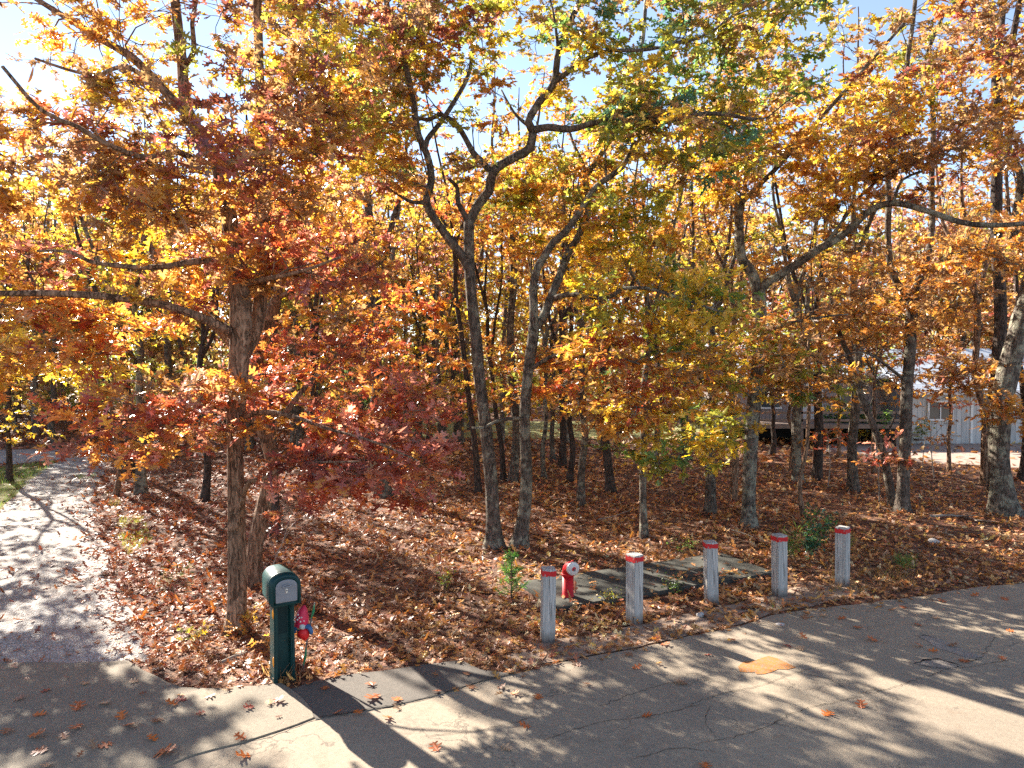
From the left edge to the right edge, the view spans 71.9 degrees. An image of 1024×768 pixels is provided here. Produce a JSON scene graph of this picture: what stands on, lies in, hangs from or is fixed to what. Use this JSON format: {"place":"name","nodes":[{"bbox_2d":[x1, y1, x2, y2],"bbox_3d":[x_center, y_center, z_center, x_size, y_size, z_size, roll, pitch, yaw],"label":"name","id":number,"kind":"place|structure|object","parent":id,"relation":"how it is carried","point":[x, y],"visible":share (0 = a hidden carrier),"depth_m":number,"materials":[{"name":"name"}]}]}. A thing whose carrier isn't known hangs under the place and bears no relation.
{"place":"outdoors","nodes":[
{"label":"outdoors","id":0,"kind":"place"},
{"bbox_2d":[0,449,150,662],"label":"gravel driveway","id":1,"kind":"structure","parent":0,"point":[57,615],"depth_m":10.90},
{"bbox_2d":[0,660,313,767],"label":"driveway apron","id":2,"kind":"object","parent":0,"point":[223,719],"visible":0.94,"depth_m":6.70,"materials":[{"name":"concrete"}]},
{"bbox_2d":[69,700,86,710],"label":"fallen leaf","id":3,"kind":"object","parent":2,"relation":"on","point":[77,705],"visible":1,"depth_m":6.84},
{"bbox_2d":[152,743,176,757],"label":"fallen leaf","id":4,"kind":"object","parent":2,"relation":"on","point":[168,748],"visible":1,"depth_m":6.06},
{"bbox_2d":[292,660,512,719],"bbox_3d":[-1.120,3.150,7.383,2.262,0.040,0.860,-1,2,-22],"label":"road shoulder","id":5,"kind":"object","parent":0,"point":[348,692],"visible":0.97,"depth_m":7.30},
{"bbox_2d":[0,365,1023,688],"bbox_3d":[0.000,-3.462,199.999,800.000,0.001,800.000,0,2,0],"label":"ground","id":6,"kind":"structure","parent":0,"point":[484,585],"depth_m":12.92,"materials":[{"name":"plant"}]},
{"bbox_2d":[0,212,22,357],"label":"oak tree","id":7,"kind":"object","parent":6,"relation":"on","point":[12,231],"visible":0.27,"depth_m":14.03,"materials":[{"name":"yellow plant"}]},
{"bbox_2d":[0,461,55,509],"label":"grass verge","id":8,"kind":"object","parent":6,"relation":"on","point":[16,488],"depth_m":20.01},
{"bbox_2d":[0,169,68,481],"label":"oak tree","id":9,"kind":"object","parent":6,"relation":"on","point":[9,441],"visible":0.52,"depth_m":19.64,"materials":[{"name":"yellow plant"}]},
{"bbox_2d":[0,86,85,415],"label":"oak tree","id":10,"kind":"object","parent":6,"relation":"on","point":[8,370],"visible":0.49,"depth_m":11.37,"materials":[{"name":"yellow plant"}]},
{"bbox_2d":[0,174,117,449],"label":"oak tree","id":11,"kind":"object","parent":6,"relation":"on","point":[53,396],"visible":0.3,"depth_m":26.58,"materials":[{"name":"orange plant"}]},
{"bbox_2d":[27,248,162,431],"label":"oak tree","id":12,"kind":"object","parent":6,"relation":"on","point":[103,379],"visible":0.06,"depth_m":33.19,"materials":[{"name":"plant"}]},
{"bbox_2d":[36,226,181,494],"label":"oak tree","id":13,"kind":"object","parent":6,"relation":"on","point":[117,488],"visible":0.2,"depth_m":17.55,"materials":[{"name":"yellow plant"}]},
{"bbox_2d":[37,107,208,476],"bbox_3d":[-11.264,-2.677,20.405,4.613,10.898,3.779,1,2,32],"label":"oak tree","id":14,"kind":"object","parent":6,"relation":"on","point":[94,288],"visible":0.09,"depth_m":20.50,"materials":[{"name":"orange plant"}]},
{"bbox_2d":[52,90,212,494],"bbox_3d":[-9.385,-2.304,17.816,3.972,10.326,3.985,0,2,0],"label":"oak tree","id":15,"kind":"object","parent":6,"relation":"on","point":[140,486],"visible":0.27,"depth_m":17.69,"materials":[{"name":"orange plant"}]},
{"bbox_2d":[70,107,216,457],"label":"oak tree","id":16,"kind":"object","parent":6,"relation":"on","point":[166,342],"visible":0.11,"depth_m":24.33,"materials":[{"name":"orange plant"}]},
{"bbox_2d":[100,121,251,501],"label":"oak tree","id":17,"kind":"object","parent":6,"relation":"on","point":[205,494],"visible":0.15,"depth_m":16.84,"materials":[{"name":"orange plant"}]},
{"bbox_2d":[175,620,208,642],"bbox_3d":[-3.832,2.984,8.454,0.360,0.307,0.476,-1,2,-28],"label":"oak seedling","id":18,"kind":"object","parent":6,"relation":"on","point":[192,637],"visible":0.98,"depth_m":8.44,"materials":[{"name":"yellow plant"}]},
{"bbox_2d":[0,0,464,635],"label":"oak tree","id":19,"kind":"object","parent":6,"relation":"on","point":[248,258],"visible":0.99,"depth_m":8.23,"materials":[{"name":"brown plant"}]},
{"bbox_2d":[206,603,269,635],"bbox_3d":[-3.370,2.896,8.687,0.761,0.464,0.442,-1,2,-25],"label":"oak seedling","id":20,"kind":"object","parent":6,"relation":"on","point":[243,629],"visible":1,"depth_m":8.72,"materials":[{"name":"brown plant"}]},
{"bbox_2d":[187,173,310,449],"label":"oak tree","id":21,"kind":"object","parent":6,"relation":"on","point":[252,441],"visible":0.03,"depth_m":26.57,"materials":[{"name":"orange plant"}]},
{"bbox_2d":[247,628,269,654],"bbox_3d":[-2.748,2.920,8.078,0.488,0.457,0.419,0,2,0],"label":"oak seedling","id":22,"kind":"object","parent":6,"relation":"on","point":[266,641],"visible":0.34,"depth_m":8.05,"materials":[{"name":"yellow plant"}]},
{"bbox_2d":[174,89,372,535],"bbox_3d":[-4.643,-1.311,13.538,3.900,8.638,3.476,0,2,0],"label":"oak tree","id":23,"kind":"object","parent":6,"relation":"on","point":[275,506],"visible":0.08,"depth_m":13.60,"materials":[{"name":"orange plant"}]},
{"bbox_2d":[262,564,300,683],"bbox_3d":[-2.447,2.586,7.505,0.311,1.237,0.525,-1,2,-30],"label":"mailbox","id":24,"kind":"object","parent":6,"relation":"on","point":[281,587],"visible":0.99,"depth_m":7.44,"materials":[{"name":"green plastic"}]},
{"bbox_2d":[275,579,296,603],"bbox_3d":[-2.328,2.137,7.281,0.217,0.234,0.045,-1,2,-30],"label":"door","id":25,"kind":"structure","parent":24,"relation":"in","point":[285,590],"depth_m":7.27,"materials":[{"name":"grey plastic"}]},
{"bbox_2d":[269,499,293,564],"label":"sapling","id":26,"kind":"object","parent":6,"relation":"on","point":[284,537],"visible":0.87,"depth_m":11.25,"materials":[{"name":"plant"}]},
{"bbox_2d":[294,602,315,667],"bbox_3d":[-2.269,2.782,7.680,0.219,0.795,0.160,1,2,16],"label":"garden ornament","id":27,"kind":"object","parent":6,"relation":"on","point":[303,628],"visible":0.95,"depth_m":7.64,"materials":[{"name":"red paint"}]},
{"bbox_2d":[253,129,359,451],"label":"oak tree","id":28,"kind":"object","parent":6,"relation":"on","point":[297,412],"visible":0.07,"depth_m":25.22,"materials":[{"name":"orange plant"}]},
{"bbox_2d":[233,84,393,483],"bbox_3d":[-5.103,-2.697,18.667,4.100,11.072,4.236,2,3,44],"label":"oak tree","id":29,"kind":"object","parent":6,"relation":"on","point":[314,368],"visible":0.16,"depth_m":18.78,"materials":[{"name":"orange plant"}]},
{"bbox_2d":[213,0,428,587],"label":"oak tree","id":30,"kind":"object","parent":6,"relation":"on","point":[259,524],"visible":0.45,"depth_m":11.05,"materials":[{"name":"brown plant"}]},
{"bbox_2d":[301,152,424,439],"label":"oak tree","id":31,"kind":"object","parent":6,"relation":"on","point":[378,204],"visible":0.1,"depth_m":26.52,"materials":[{"name":"orange plant"}]},
{"bbox_2d":[268,1,461,497],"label":"oak tree","id":32,"kind":"object","parent":6,"relation":"on","point":[387,490],"visible":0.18,"depth_m":17.41,"materials":[{"name":"orange plant"}]},
{"bbox_2d":[358,177,478,442],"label":"oak tree","id":33,"kind":"object","parent":6,"relation":"on","point":[416,351],"visible":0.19,"depth_m":28.36,"materials":[{"name":"orange plant"}]},
{"bbox_2d":[377,214,481,440],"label":"oak tree","id":34,"kind":"object","parent":6,"relation":"on","point":[429,361],"visible":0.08,"depth_m":29.33,"materials":[{"name":"orange plant"}]},
{"bbox_2d":[390,209,491,442],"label":"oak tree","id":35,"kind":"object","parent":6,"relation":"on","point":[426,328],"visible":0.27,"depth_m":26.53,"materials":[{"name":"orange plant"}]},
{"bbox_2d":[375,166,508,472],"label":"oak tree","id":36,"kind":"object","parent":6,"relation":"on","point":[435,251],"visible":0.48,"depth_m":21.17,"materials":[{"name":"orange plant"}]},
{"bbox_2d":[436,565,456,589],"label":"green plant","id":37,"kind":"object","parent":6,"relation":"on","point":[445,585],"visible":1,"depth_m":10.50,"materials":[{"name":"green plant"}]},
{"bbox_2d":[397,179,505,445],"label":"oak tree","id":38,"kind":"object","parent":6,"relation":"on","point":[458,425],"visible":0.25,"depth_m":27.89,"materials":[{"name":"orange plant"}]},
{"bbox_2d":[0,459,925,683],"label":"grass","id":39,"kind":"structure","parent":6,"relation":"on","point":[901,560],"depth_m":11.56,"materials":[{"name":"green plant"}]},
{"bbox_2d":[390,94,537,493],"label":"oak tree","id":40,"kind":"object","parent":6,"relation":"on","point":[447,211],"visible":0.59,"depth_m":17.80,"materials":[{"name":"yellow plant"}]},
{"bbox_2d":[438,193,524,480],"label":"oak tree","id":41,"kind":"object","parent":6,"relation":"on","point":[484,309],"visible":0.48,"depth_m":19.69,"materials":[{"name":"orange plant"}]},
{"bbox_2d":[443,50,561,482],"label":"oak tree","id":42,"kind":"object","parent":6,"relation":"on","point":[513,474],"visible":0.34,"depth_m":19.42,"materials":[{"name":"yellow plant"}]},
{"bbox_2d":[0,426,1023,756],"bbox_3d":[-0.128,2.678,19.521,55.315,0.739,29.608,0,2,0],"label":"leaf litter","id":43,"kind":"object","parent":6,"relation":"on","point":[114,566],"visible":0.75,"depth_m":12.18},
{"bbox_2d":[929,514,994,521],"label":"fallen branch","id":44,"kind":"object","parent":43,"relation":"on","point":[942,515],"visible":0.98,"depth_m":15.05,"materials":[{"name":"brown wood"}]},
{"bbox_2d":[0,78,1023,445],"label":"distant woods","id":45,"kind":"object","parent":6,"relation":"on","point":[186,352],"visible":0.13,"depth_m":38.08,"materials":[{"name":"orange plant"}]},
{"bbox_2d":[495,549,530,597],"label":"conifer sapling","id":46,"kind":"object","parent":6,"relation":"on","point":[511,557],"visible":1,"depth_m":9.93,"materials":[{"name":"green plant"}]},
{"bbox_2d":[481,153,600,479],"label":"oak tree","id":47,"kind":"object","parent":6,"relation":"on","point":[545,427],"visible":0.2,"depth_m":19.91,"materials":[{"name":"orange plant"}]},
{"bbox_2d":[487,199,599,460],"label":"oak tree","id":48,"kind":"object","parent":6,"relation":"on","point":[553,419],"visible":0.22,"depth_m":23.76,"materials":[{"name":"orange plant"}]},
{"bbox_2d":[540,566,556,642],"bbox_3d":[0.435,2.714,8.528,0.165,0.993,0.165,0,2,-7],"label":"wooden post","id":49,"kind":"object","parent":6,"relation":"on","point":[548,606],"visible":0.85,"depth_m":8.45,"materials":[{"name":"grey wood"}]},
{"bbox_2d":[509,128,624,467],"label":"oak tree","id":50,"kind":"object","parent":6,"relation":"on","point":[562,459],"visible":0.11,"depth_m":22.13,"materials":[{"name":"orange plant"}]},
{"bbox_2d":[487,56,659,506],"bbox_3d":[1.474,-2.196,15.941,4.158,10.226,3.832,0,2,0],"label":"oak tree","id":51,"kind":"object","parent":6,"relation":"on","point":[581,497],"visible":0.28,"depth_m":16.29,"materials":[{"name":"orange plant"}]},
{"bbox_2d":[307,0,849,549],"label":"oak tree","id":52,"kind":"object","parent":6,"relation":"on","point":[639,110],"visible":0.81,"depth_m":11.72,"materials":[{"name":"yellow plant"}]},
{"bbox_2d":[520,89,641,481],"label":"oak tree","id":53,"kind":"object","parent":6,"relation":"on","point":[571,465],"visible":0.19,"depth_m":19.48,"materials":[{"name":"orange plant"}]},
{"bbox_2d":[592,587,621,603],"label":"green plant","id":54,"kind":"object","parent":6,"relation":"on","point":[613,594],"visible":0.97,"depth_m":9.86,"materials":[{"name":"green plant"}]},
{"bbox_2d":[459,0,765,548],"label":"oak tree","id":55,"kind":"object","parent":6,"relation":"on","point":[696,286],"visible":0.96,"depth_m":11.75,"materials":[{"name":"yellow plant"}]},
{"bbox_2d":[547,147,677,449],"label":"oak tree","id":56,"kind":"object","parent":6,"relation":"on","point":[614,301],"visible":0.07,"depth_m":26.57,"materials":[{"name":"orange plant"}]},
{"bbox_2d":[550,142,684,493],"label":"oak tree","id":57,"kind":"object","parent":6,"relation":"on","point":[610,485],"visible":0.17,"depth_m":17.95,"materials":[{"name":"orange plant"}]},
{"bbox_2d":[625,552,643,625],"bbox_3d":[1.580,2.690,9.103,0.165,1.004,0.165,-2,4,-35],"label":"wooden post","id":58,"kind":"object","parent":6,"relation":"on","point":[634,584],"visible":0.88,"depth_m":9.04,"materials":[{"name":"grey wood"}]},
{"bbox_2d":[544,65,737,538],"bbox_3d":[2.383,-1.414,13.156,3.331,8.853,3.331,2,3,42],"label":"oak tree","id":59,"kind":"object","parent":6,"relation":"on","point":[643,530],"visible":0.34,"depth_m":12.93,"materials":[{"name":"orange plant"}]},
{"bbox_2d":[519,553,770,611],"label":"concrete slab","id":60,"kind":"structure","parent":6,"relation":"on","point":[583,594],"depth_m":10.75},
{"bbox_2d":[561,560,578,597],"bbox_3d":[0.814,2.744,9.939,0.196,0.563,0.305,-1,2,-23],"label":"fire hydrant","id":61,"kind":"object","parent":60,"relation":"on","point":[570,570],"visible":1,"depth_m":9.91,"materials":[{"name":"metal"}]},
{"bbox_2d":[589,142,714,466],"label":"oak tree","id":62,"kind":"object","parent":6,"relation":"on","point":[662,297],"visible":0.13,"depth_m":22.30,"materials":[{"name":"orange plant"}]},
{"bbox_2d":[658,572,684,592],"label":"green plant","id":63,"kind":"object","parent":6,"relation":"on","point":[674,586],"visible":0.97,"depth_m":10.32,"materials":[{"name":"green plant"}]},
{"bbox_2d":[666,533,698,552],"bbox_3d":[2.990,2.832,12.455,0.536,0.337,0.386,0,2,0],"label":"green plant","id":64,"kind":"object","parent":6,"relation":"on","point":[685,546],"visible":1,"depth_m":12.46,"materials":[{"name":"green plant"}]},
{"bbox_2d":[505,582,859,670],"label":"sandy verge","id":65,"kind":"structure","parent":6,"relation":"on","point":[702,622],"depth_m":8.94,"materials":[{"name":"soil"}]},
{"bbox_2d":[633,128,764,460],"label":"oak tree","id":66,"kind":"object","parent":6,"relation":"on","point":[679,226],"visible":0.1,"depth_m":23.60,"materials":[{"name":"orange plant"}]},
{"bbox_2d":[703,540,718,603],"bbox_3d":[2.784,2.679,9.874,0.165,0.966,0.165,-2,2,-3],"label":"wooden post","id":67,"kind":"object","parent":6,"relation":"on","point":[710,566],"visible":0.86,"depth_m":9.80,"materials":[{"name":"grey wood"}]},
{"bbox_2d":[639,54,805,515],"bbox_3d":[4.407,-2.073,15.490,3.648,10.020,3.996,0,2,0],"label":"oak tree","id":68,"kind":"object","parent":6,"relation":"on","point":[710,503],"visible":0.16,"depth_m":15.37,"materials":[{"name":"orange plant"}]},
{"bbox_2d":[653,75,795,500],"bbox_3d":[5.028,-2.256,16.735,3.349,10.308,3.278,0,2,0],"label":"oak tree","id":69,"kind":"object","parent":6,"relation":"on","point":[733,487],"visible":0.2,"depth_m":17.02,"materials":[{"name":"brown plant"}]},
{"bbox_2d":[716,287,836,454],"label":"oak tree","id":70,"kind":"object","parent":6,"relation":"on","point":[772,450],"visible":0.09,"depth_m":24.95,"materials":[{"name":"orange plant"}]},
{"bbox_2d":[771,533,787,597],"bbox_3d":[3.844,2.657,10.141,0.165,0.999,0.165,-2,3,-17],"label":"wooden post","id":71,"kind":"object","parent":6,"relation":"on","point":[779,579],"visible":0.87,"depth_m":10.07,"materials":[{"name":"grey wood"}]},
{"bbox_2d":[779,520,804,558],"bbox_3d":[4.759,2.693,12.032,0.438,0.779,0.434,1,2,34],"label":"green plant","id":72,"kind":"object","parent":6,"relation":"on","point":[789,544],"visible":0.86,"depth_m":12.03,"materials":[{"name":"green plant"}]},
{"bbox_2d":[716,259,872,469],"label":"oak tree","id":73,"kind":"object","parent":6,"relation":"on","point":[788,392],"visible":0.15,"depth_m":21.61,"materials":[{"name":"brown plant"}]},
{"bbox_2d":[736,70,869,482],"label":"oak tree","id":74,"kind":"object","parent":6,"relation":"on","point":[796,437],"visible":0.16,"depth_m":19.53,"materials":[{"name":"plant"}]},
{"bbox_2d":[747,68,884,480],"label":"oak tree","id":75,"kind":"object","parent":6,"relation":"on","point":[817,469],"visible":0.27,"depth_m":19.95,"materials":[{"name":"orange plant"}]},
{"bbox_2d":[798,502,842,559],"bbox_3d":[5.180,2.484,12.085,0.637,1.053,0.993,0,2,0],"label":"evergreen shrub","id":76,"kind":"object","parent":6,"relation":"on","point":[813,542],"visible":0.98,"depth_m":11.96,"materials":[{"name":"green plant"}]},
{"bbox_2d":[796,426,847,486],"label":"sapling","id":77,"kind":"object","parent":6,"relation":"on","point":[834,430],"visible":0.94,"depth_m":18.99,"materials":[{"name":"plant"}]},
{"bbox_2d":[813,400,850,443],"bbox_3d":[13.092,1.535,28.685,1.608,1.810,0.975,2,3,41],"label":"evergreen shrub","id":78,"kind":"object","parent":6,"relation":"on","point":[836,417],"visible":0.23,"depth_m":28.58,"materials":[{"name":"green plant"}]},
{"bbox_2d":[793,247,884,516],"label":"oak tree","id":79,"kind":"object","parent":6,"relation":"on","point":[855,290],"visible":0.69,"depth_m":15.23,"materials":[{"name":"brown plant"}]},
{"bbox_2d":[774,281,904,458],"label":"oak tree","id":80,"kind":"object","parent":6,"relation":"on","point":[838,453],"visible":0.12,"depth_m":23.98,"materials":[{"name":"brown plant"}]},
{"bbox_2d":[659,0,1023,528],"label":"oak tree","id":81,"kind":"object","parent":6,"relation":"on","point":[799,145],"visible":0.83,"depth_m":12.71,"materials":[{"name":"orange plant"}]},
{"bbox_2d":[835,525,850,587],"bbox_3d":[4.966,2.641,10.601,0.165,0.999,0.165,-3,4,-41],"label":"wooden post","id":82,"kind":"object","parent":6,"relation":"on","point":[842,555],"visible":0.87,"depth_m":10.54,"materials":[{"name":"grey wood"}]},
{"bbox_2d":[769,297,924,506],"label":"oak tree","id":83,"kind":"object","parent":6,"relation":"on","point":[884,458],"visible":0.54,"depth_m":16.11,"materials":[{"name":"orange plant"}]},
{"bbox_2d":[693,333,1023,445],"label":"house","id":84,"kind":"structure","parent":6,"relation":"on","point":[964,430],"depth_m":28.59,"materials":[{"name":"grey"}]},
{"bbox_2d":[761,390,781,408],"bbox_3d":[11.000,0.622,29.989,0.940,0.870,0.110,0,2,0],"label":"window","id":85,"kind":"structure","parent":84,"relation":"in","point":[765,405],"depth_m":29.99,"materials":[{"name":"white glass"}]},
{"bbox_2d":[802,381,822,418],"bbox_3d":[12.800,0.752,29.986,0.850,1.900,0.125,0,2,0],"label":"window","id":86,"kind":"structure","parent":84,"relation":"in","point":[812,407],"depth_m":29.99,"materials":[{"name":"glass"}]},
{"bbox_2d":[926,400,953,420],"bbox_3d":[17.300,1.073,28.504,1.040,0.820,0.110,0,2,0],"label":"window","id":87,"kind":"structure","parent":84,"relation":"in","point":[942,413],"depth_m":28.50,"materials":[{"name":"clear glass"}]},
{"bbox_2d":[773,0,947,492],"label":"oak tree","id":88,"kind":"object","parent":6,"relation":"on","point":[852,484],"visible":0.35,"depth_m":17.96,"materials":[{"name":"orange plant"}]},
{"bbox_2d":[858,414,871,440],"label":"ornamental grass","id":89,"kind":"object","parent":6,"relation":"on","point":[861,432],"depth_m":29.40,"materials":[{"name":"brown plant"}]},
{"bbox_2d":[811,255,958,473],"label":"oak tree","id":90,"kind":"object","parent":6,"relation":"on","point":[920,352],"visible":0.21,"depth_m":20.56,"materials":[{"name":"brown plant"}]},
{"bbox_2d":[877,425,898,502],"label":"sapling","id":91,"kind":"object","parent":6,"relation":"on","point":[882,433],"visible":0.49,"depth_m":16.70,"materials":[{"name":"plant"}]},
{"bbox_2d":[841,258,940,348],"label":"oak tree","id":92,"kind":"object","parent":6,"relation":"on","point":[892,297],"visible":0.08,"depth_m":39.42,"materials":[{"name":"plant"}]},
{"bbox_2d":[805,0,1023,513],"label":"oak tree","id":93,"kind":"object","parent":6,"relation":"on","point":[910,293],"visible":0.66,"depth_m":15.58,"materials":[{"name":"orange plant"}]},
{"bbox_2d":[912,403,958,477],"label":"sapling","id":94,"kind":"object","parent":6,"relation":"on","point":[946,419],"visible":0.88,"depth_m":20.21,"materials":[{"name":"plant"}]},
{"bbox_2d":[922,432,960,470],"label":"sapling","id":95,"kind":"object","parent":6,"relation":"on","point":[936,439],"visible":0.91,"depth_m":21.26,"materials":[{"name":"plant"}]},
{"bbox_2d":[875,255,1021,472],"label":"oak tree","id":96,"kind":"object","parent":6,"relation":"on","point":[945,350],"visible":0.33,"depth_m":20.75,"materials":[{"name":"brown plant"}]},
{"bbox_2d":[891,69,1023,484],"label":"oak tree","id":97,"kind":"object","parent":6,"relation":"on","point":[976,315],"visible":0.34,"depth_m":19.19,"materials":[{"name":"brown plant"}]},
{"bbox_2d":[893,0,1023,517],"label":"oak tree","id":98,"kind":"object","parent":6,"relation":"on","point":[1000,415],"visible":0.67,"depth_m":14.82,"materials":[{"name":"orange plant"}]},
{"bbox_2d":[916,0,1023,490],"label":"dark tree","id":99,"kind":"object","parent":6,"relation":"on","point":[1000,300],"visible":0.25,"depth_m":17.92,"materials":[{"name":"plant"}]},
{"bbox_2d":[942,126,1023,480],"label":"oak tree","id":100,"kind":"object","parent":6,"relation":"on","point":[1020,474],"visible":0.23,"depth_m":19.77,"materials":[{"name":"orange plant"}]},
{"bbox_2d":[963,34,1023,140],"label":"oak tree","id":101,"kind":"object","parent":6,"relation":"on","point":[1016,91],"visible":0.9,"depth_m":11.50,"materials":[{"name":"orange plant"}]},
{"bbox_2d":[0,0,1023,362],"label":"sky","id":102,"kind":"structure","parent":0,"point":[10,18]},
{"bbox_2d":[369,421,739,439],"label":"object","id":103,"kind":"structure","parent":0,"point":[535,426],"depth_m":33.88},
{"bbox_2d":[163,583,1023,767],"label":"road","id":104,"kind":"structure","parent":0,"point":[761,694],"depth_m":6.86,"materials":[{"name":"asphalt"}]},
{"bbox_2d":[823,441,1021,467],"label":"yard path","id":105,"kind":"structure","parent":0,"point":[939,455],"depth_m":25.84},
{"bbox_2d":[859,402,892,437],"bbox_3d":[14.595,1.588,28.103,1.676,1.745,1.673,0,2,0],"label":"evergreen shrub","id":106,"kind":"object","parent":105,"relation":"on","point":[887,414],"visible":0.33,"depth_m":27.97,"materials":[{"name":"green plant"}]},
{"bbox_2d":[913,417,935,438],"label":"evergreen shrub","id":107,"kind":"object","parent":105,"relation":"on","point":[918,427],"visible":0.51,"depth_m":28.50,"materials":[{"name":"green plant"}]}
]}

